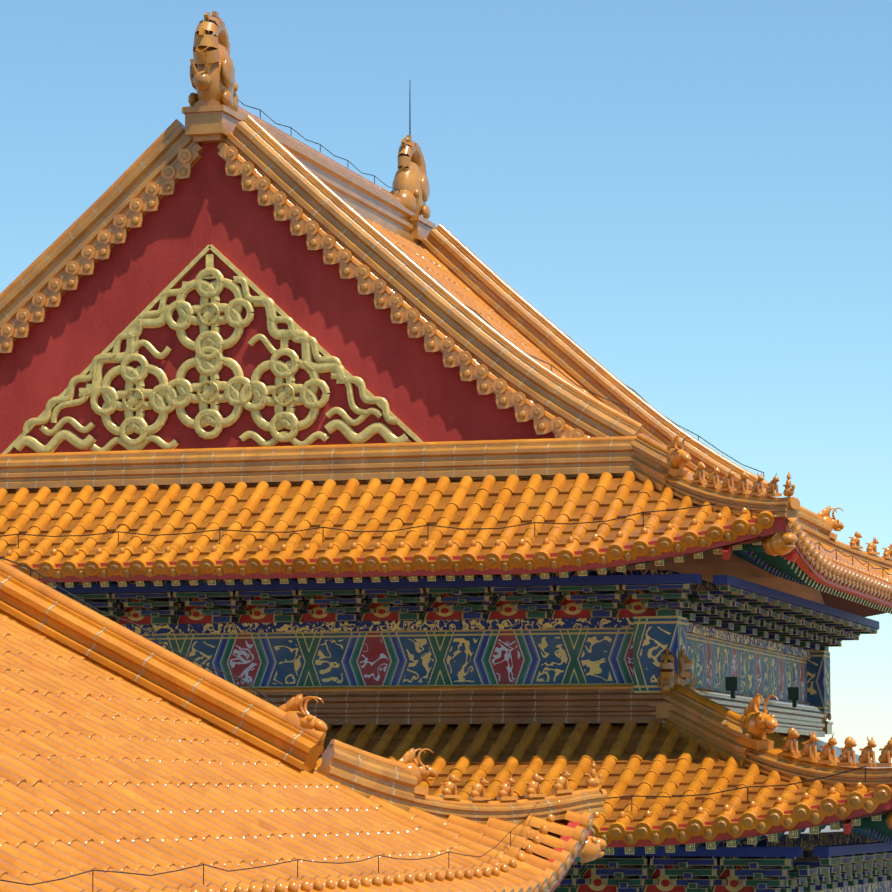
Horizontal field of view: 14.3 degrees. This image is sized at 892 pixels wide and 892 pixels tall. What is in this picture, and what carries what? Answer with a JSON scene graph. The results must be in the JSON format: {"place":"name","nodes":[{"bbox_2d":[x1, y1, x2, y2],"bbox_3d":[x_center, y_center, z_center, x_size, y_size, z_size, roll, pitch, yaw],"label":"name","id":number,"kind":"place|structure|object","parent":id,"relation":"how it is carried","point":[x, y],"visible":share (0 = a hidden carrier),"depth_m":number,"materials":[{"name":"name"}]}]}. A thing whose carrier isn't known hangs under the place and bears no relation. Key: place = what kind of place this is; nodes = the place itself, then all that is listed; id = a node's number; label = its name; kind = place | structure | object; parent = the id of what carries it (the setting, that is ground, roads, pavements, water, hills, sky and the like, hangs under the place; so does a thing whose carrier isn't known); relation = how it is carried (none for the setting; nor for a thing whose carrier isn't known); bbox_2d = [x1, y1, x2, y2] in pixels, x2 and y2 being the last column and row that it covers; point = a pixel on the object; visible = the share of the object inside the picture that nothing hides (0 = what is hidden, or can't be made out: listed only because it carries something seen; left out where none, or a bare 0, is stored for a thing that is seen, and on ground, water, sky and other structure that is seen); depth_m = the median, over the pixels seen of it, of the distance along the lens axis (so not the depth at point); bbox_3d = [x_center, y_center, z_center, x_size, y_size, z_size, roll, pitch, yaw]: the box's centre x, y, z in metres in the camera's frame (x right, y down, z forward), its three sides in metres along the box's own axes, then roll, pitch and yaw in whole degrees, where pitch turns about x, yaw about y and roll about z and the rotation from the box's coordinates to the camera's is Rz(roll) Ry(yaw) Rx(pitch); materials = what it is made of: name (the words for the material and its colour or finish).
{"place":"outdoors","nodes":[
{"label":"outdoors","id":0,"kind":"place"},
{"bbox_2d":[0,556,606,891],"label":"tiled roof","id":1,"kind":"structure","parent":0,"point":[131,761],"depth_m":26.22,"materials":[{"name":"orange tile"}]},
{"bbox_2d":[0,0,891,762],"label":"sky","id":2,"kind":"structure","parent":0,"point":[697,194],"materials":[{"name":"blue"}]},
{"bbox_2d":[12,517,891,713],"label":"hall eave brackets","id":3,"kind":"object","parent":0,"point":[571,624],"visible":0.6,"depth_m":39.84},
{"bbox_2d":[0,143,824,604],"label":"gable wall","id":4,"kind":"structure","parent":3,"relation":"on","point":[428,397],"depth_m":41.56,"materials":[{"name":"red paint"}]},
{"bbox_2d":[2,244,422,453],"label":"hall gable gilt ribbons","id":5,"kind":"object","parent":4,"relation":"attached to","point":[208,347],"visible":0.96,"depth_m":41.46,"materials":[{"name":"yellow metal"}]},
{"bbox_2d":[0,97,768,496],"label":"hall upper ridges","id":6,"kind":"object","parent":4,"relation":"on","point":[336,201],"visible":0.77,"depth_m":41.29,"materials":[{"name":"orange ceramic"}]},
{"bbox_2d":[182,11,434,241],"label":"roof ornaments","id":7,"kind":"object","parent":6,"relation":"on","point":[212,71],"visible":0.81,"depth_m":41.74},
{"bbox_2d":[0,153,891,606],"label":"hall upper roof tiles","id":8,"kind":"object","parent":4,"relation":"on","point":[488,507],"visible":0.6,"depth_m":39.44,"materials":[{"name":"orange ceramic"}]},
{"bbox_2d":[0,100,891,574],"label":"lightning protection cable","id":9,"kind":"object","parent":4,"relation":"on","point":[444,526],"visible":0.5,"depth_m":39.59,"materials":[{"name":"black metal"}]},
{"bbox_2d":[630,433,891,569],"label":"hall hip ridges","id":10,"kind":"object","parent":4,"relation":"on","point":[660,466],"visible":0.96,"depth_m":39.01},
{"bbox_2d":[483,648,891,811],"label":"roof ridge","id":11,"kind":"structure","parent":0,"point":[687,711],"depth_m":37.38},
{"bbox_2d":[553,677,891,891],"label":"eave brackets","id":12,"kind":"object","parent":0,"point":[855,855],"visible":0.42,"depth_m":37.16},
{"bbox_2d":[242,684,891,845],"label":"hall roof","id":13,"kind":"structure","parent":12,"relation":"on","point":[494,736],"depth_m":38.52,"materials":[{"name":"orange ceramic"}]},
{"bbox_2d":[784,826,842,833],"bbox_3d":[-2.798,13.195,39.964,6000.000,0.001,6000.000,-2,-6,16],"label":"ground","id":14,"kind":"structure","parent":0,"point":[827,829],"depth_m":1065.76,"materials":[{"name":"grey tile"}]}
]}

